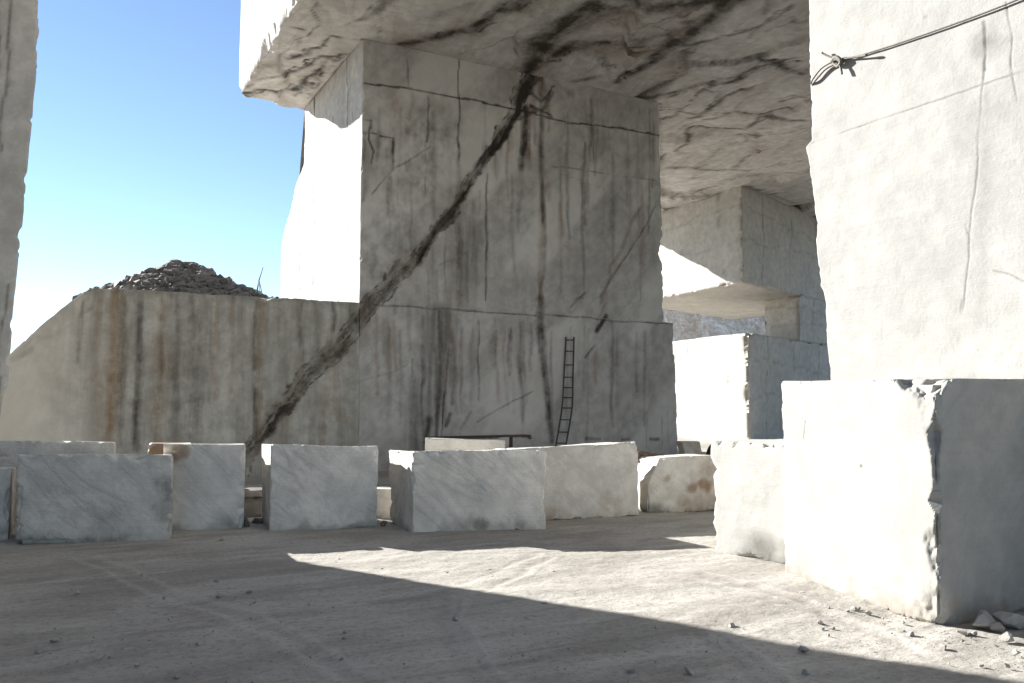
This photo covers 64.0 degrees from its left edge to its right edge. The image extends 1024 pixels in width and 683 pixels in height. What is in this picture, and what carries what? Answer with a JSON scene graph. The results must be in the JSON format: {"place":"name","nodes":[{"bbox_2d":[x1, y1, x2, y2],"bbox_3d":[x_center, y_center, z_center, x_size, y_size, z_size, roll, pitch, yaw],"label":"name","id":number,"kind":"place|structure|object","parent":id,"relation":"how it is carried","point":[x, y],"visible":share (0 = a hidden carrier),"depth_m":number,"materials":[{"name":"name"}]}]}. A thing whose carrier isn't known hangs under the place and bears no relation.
{"place":"outdoors","nodes":[
{"label":"outdoors","id":0,"kind":"place"},
{"bbox_2d":[10,0,304,352],"label":"sky","id":1,"kind":"structure","parent":0,"point":[147,149],"materials":[{"name":"blue"}]},
{"bbox_2d":[425,438,504,450],"bbox_3d":[-1.070,2.980,18.580,1.778,1.634,1.034,0,-4,-5],"label":"marble block","id":2,"kind":"object","parent":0,"point":[447,444],"depth_m":18.12,"materials":[{"name":"white stone"}]},
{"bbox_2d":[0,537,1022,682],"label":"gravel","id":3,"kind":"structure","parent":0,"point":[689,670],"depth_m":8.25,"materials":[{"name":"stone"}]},
{"bbox_2d":[0,438,1023,682],"bbox_3d":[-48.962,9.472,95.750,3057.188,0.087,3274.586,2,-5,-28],"label":"ground","id":4,"kind":"structure","parent":0,"point":[690,600],"depth_m":9.33,"materials":[{"name":"stone"}]},
{"bbox_2d":[0,467,15,540],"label":"marble block","id":5,"kind":"object","parent":4,"relation":"on","point":[7,486],"depth_m":14.25,"materials":[{"name":"white stone"}]},
{"bbox_2d":[0,0,38,414],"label":"marble wall","id":6,"kind":"structure","parent":4,"relation":"on","point":[19,31],"depth_m":18.60,"materials":[{"name":"white stone"}]},
{"bbox_2d":[0,440,115,521],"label":"marble block","id":7,"kind":"object","parent":4,"relation":"on","point":[10,451],"depth_m":16.52,"materials":[{"name":"white stone"}]},
{"bbox_2d":[16,454,173,543],"bbox_3d":[-7.369,2.743,14.632,2.708,1.556,1.336,1,-4,-12],"label":"marble block","id":8,"kind":"object","parent":4,"relation":"on","point":[75,498],"depth_m":14.03,"materials":[{"name":"white stone"}]},
{"bbox_2d":[148,442,190,454],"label":"marble block","id":9,"kind":"object","parent":4,"relation":"on","point":[155,448],"depth_m":17.30,"materials":[{"name":"stone"}]},
{"bbox_2d":[0,288,359,476],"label":"rock wall","id":10,"kind":"structure","parent":4,"relation":"on","point":[126,371],"depth_m":25.69,"materials":[{"name":"stone"}]},
{"bbox_2d":[72,259,278,299],"bbox_3d":[-11.832,-1.839,30.505,8.026,1.970,9.483,2,-5,-28],"label":"rubble heap","id":11,"kind":"object","parent":10,"relation":"on","point":[175,275],"visible":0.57,"depth_m":27.31,"materials":[{"name":"grey stone"}]},
{"bbox_2d":[255,267,262,297],"bbox_3d":[-8.772,-1.953,28.409,0.302,1.313,0.780,1,-4,-7],"label":"survey pole","id":12,"kind":"object","parent":10,"relation":"on","point":[258,285],"visible":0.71,"depth_m":28.43,"materials":[{"name":"white"}]},
{"bbox_2d":[163,444,244,530],"bbox_3d":[-6.015,2.798,16.068,1.480,1.650,1.721,1,-4,-18],"label":"marble block","id":13,"kind":"object","parent":4,"relation":"on","point":[208,486],"depth_m":15.38,"materials":[{"name":"white stone"}]},
{"bbox_2d":[244,516,249,526],"bbox_3d":[-5.149,3.481,15.782,0.205,0.211,0.311,2,-5,-28],"label":"stone","id":14,"kind":"object","parent":4,"relation":"on","point":[246,522],"visible":0.47,"depth_m":15.67,"materials":[{"name":"grey stone"}]},
{"bbox_2d":[244,497,261,517],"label":"stone block","id":15,"kind":"object","parent":4,"relation":"on","point":[252,506],"depth_m":17.02,"materials":[{"name":"beige stone"}]},
{"bbox_2d":[244,487,261,496],"bbox_3d":[-5.515,3.156,17.154,1.498,0.142,0.709,2,-5,-28],"label":"stone slab","id":16,"kind":"object","parent":15,"relation":"on","point":[253,492],"depth_m":16.91,"materials":[{"name":"white stone"}]},
{"bbox_2d":[251,518,262,523],"bbox_3d":[-5.002,3.547,16.191,0.301,0.134,0.169,-4,-6,41],"label":"stone","id":17,"kind":"object","parent":4,"relation":"on","point":[257,520],"visible":0.77,"depth_m":16.10,"materials":[{"name":"grey stone"}]},
{"bbox_2d":[262,444,377,530],"bbox_3d":[-3.800,2.798,16.087,2.214,1.644,1.370,1,-4,-14],"label":"marble block","id":18,"kind":"object","parent":4,"relation":"on","point":[312,487],"depth_m":15.47,"materials":[{"name":"white stone"}]},
{"bbox_2d":[380,520,386,525],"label":"stone","id":19,"kind":"object","parent":4,"relation":"on","point":[383,523],"visible":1,"depth_m":15.73,"materials":[{"name":"grey stone"}]},
{"bbox_2d":[377,486,391,517],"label":"marble block","id":20,"kind":"object","parent":4,"relation":"on","point":[384,501],"depth_m":16.83,"materials":[{"name":"white stone"}]},
{"bbox_2d":[389,449,546,531],"bbox_3d":[-0.897,2.841,15.877,2.954,1.546,1.314,1,-4,-9],"label":"marble block","id":21,"kind":"object","parent":4,"relation":"on","point":[447,490],"depth_m":15.31,"materials":[{"name":"white stone"}]},
{"bbox_2d":[280,39,677,470],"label":"marble pillar","id":22,"kind":"structure","parent":4,"relation":"on","point":[479,243],"depth_m":31.50,"materials":[{"name":"grey stone"}]},
{"bbox_2d":[239,0,815,216],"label":"rock overhang","id":23,"kind":"object","parent":22,"relation":"on","point":[725,85],"visible":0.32,"depth_m":31.19,"materials":[{"name":"stone"}]},
{"bbox_2d":[428,434,530,447],"bbox_3d":[-1.075,3.862,28.184,3.700,1.245,0.500,2,-5,-28],"label":"steel trestle","id":24,"kind":"object","parent":4,"relation":"on","point":[509,436],"visible":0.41,"depth_m":28.34,"materials":[{"name":"brown metal"}]},
{"bbox_2d":[555,337,574,445],"bbox_3d":[2.018,2.264,31.786,0.300,4.986,1.484,-3,-5,33],"label":"ladder","id":25,"kind":"object","parent":4,"relation":"on","point":[572,387],"visible":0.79,"depth_m":32.04,"materials":[{"name":"metal"}]},
{"bbox_2d":[493,442,638,519],"bbox_3d":[1.132,2.936,17.567,2.874,1.592,1.399,1,-4,-18],"label":"marble block","id":26,"kind":"object","parent":4,"relation":"on","point":[587,480],"depth_m":17.03,"materials":[{"name":"white stone"}]},
{"bbox_2d":[637,451,663,461],"bbox_3d":[3.066,3.264,19.340,0.969,1.411,1.329,1,-4,-14],"label":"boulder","id":27,"kind":"object","parent":4,"relation":"on","point":[643,454],"visible":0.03,"depth_m":18.87,"materials":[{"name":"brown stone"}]},
{"bbox_2d":[637,454,716,512],"bbox_3d":[3.595,3.205,18.800,1.813,1.251,1.565,1,-4,-16],"label":"marble block","id":28,"kind":"object","parent":4,"relation":"on","point":[676,483],"depth_m":18.07,"materials":[{"name":"white stone"}]},
{"bbox_2d":[658,186,830,440],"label":"marble pillar","id":29,"kind":"structure","parent":4,"relation":"on","point":[739,252],"depth_m":52.58,"materials":[{"name":"white stone"}]},
{"bbox_2d":[711,439,785,563],"bbox_3d":[4.401,2.472,12.838,1.634,1.830,1.924,2,-5,-28],"label":"marble block","id":30,"kind":"object","parent":4,"relation":"on","point":[748,521],"depth_m":12.57,"materials":[{"name":"white stone"}]},
{"bbox_2d":[781,378,1023,624],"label":"marble block","id":31,"kind":"object","parent":4,"relation":"on","point":[904,497],"depth_m":9.48,"materials":[{"name":"white stone"}]},
{"bbox_2d":[806,0,1023,379],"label":"marble pillar","id":32,"kind":"structure","parent":4,"relation":"on","point":[915,149],"depth_m":11.68,"materials":[{"name":"white stone"}]},
{"bbox_2d":[810,0,1017,85],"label":"cable","id":33,"kind":"object","parent":32,"relation":"attached to","point":[840,62],"visible":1,"depth_m":12.60,"materials":[{"name":"grey metal"}]},
{"bbox_2d":[957,630,966,634],"bbox_3d":[4.663,3.017,8.505,0.101,0.045,0.103,-1,-4,16],"label":"stone","id":34,"kind":"object","parent":4,"relation":"on","point":[963,632],"visible":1,"depth_m":8.48,"materials":[{"name":"stone"}]},
{"bbox_2d":[972,610,995,628],"bbox_3d":[5.016,2.970,8.725,0.253,0.185,0.208,2,-5,-28],"label":"stone","id":35,"kind":"object","parent":4,"relation":"on","point":[984,619],"visible":0.95,"depth_m":8.69,"materials":[{"name":"stone"}]},
{"bbox_2d":[989,622,1005,631],"bbox_3d":[5.121,2.993,8.611,0.184,0.112,0.135,2,-5,-28],"label":"stone","id":36,"kind":"object","parent":4,"relation":"on","point":[997,626],"visible":1,"depth_m":8.58,"materials":[{"name":"stone"}]},
{"bbox_2d":[999,632,1013,641],"bbox_3d":[4.965,2.974,8.246,0.128,0.096,0.135,-1,-4,9],"label":"stone","id":37,"kind":"object","parent":4,"relation":"on","point":[1006,637],"visible":1,"depth_m":8.22,"materials":[{"name":"stone"}]},
{"bbox_2d":[992,611,1023,628],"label":"stone","id":38,"kind":"object","parent":4,"relation":"on","point":[1010,620],"visible":0.97,"depth_m":8.73,"materials":[{"name":"stone"}]},
{"bbox_2d":[1012,649,1021,654],"bbox_3d":[4.796,2.959,7.804,0.048,0.053,0.087,1,-4,-16],"label":"stone","id":39,"kind":"object","parent":4,"relation":"on","point":[1015,652],"visible":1,"depth_m":7.79,"materials":[{"name":"stone"}]},
{"bbox_2d":[676,441,702,454],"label":"marble block","id":40,"kind":"object","parent":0,"point":[689,447],"depth_m":27.49,"materials":[{"name":"grey stone"}]},
{"bbox_2d":[706,445,710,454],"bbox_3d":[7.439,4.154,29.935,0.828,0.920,0.209,2,-5,-28],"label":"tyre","id":41,"kind":"object","parent":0,"point":[708,452],"visible":0.1,"depth_m":29.74,"materials":[{"name":"black rubber"}]},
{"bbox_2d":[662,309,764,341],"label":"hill","id":42,"kind":"structure","parent":0,"point":[686,326],"depth_m":90.78,"materials":[{"name":"grey stone"}]}
]}

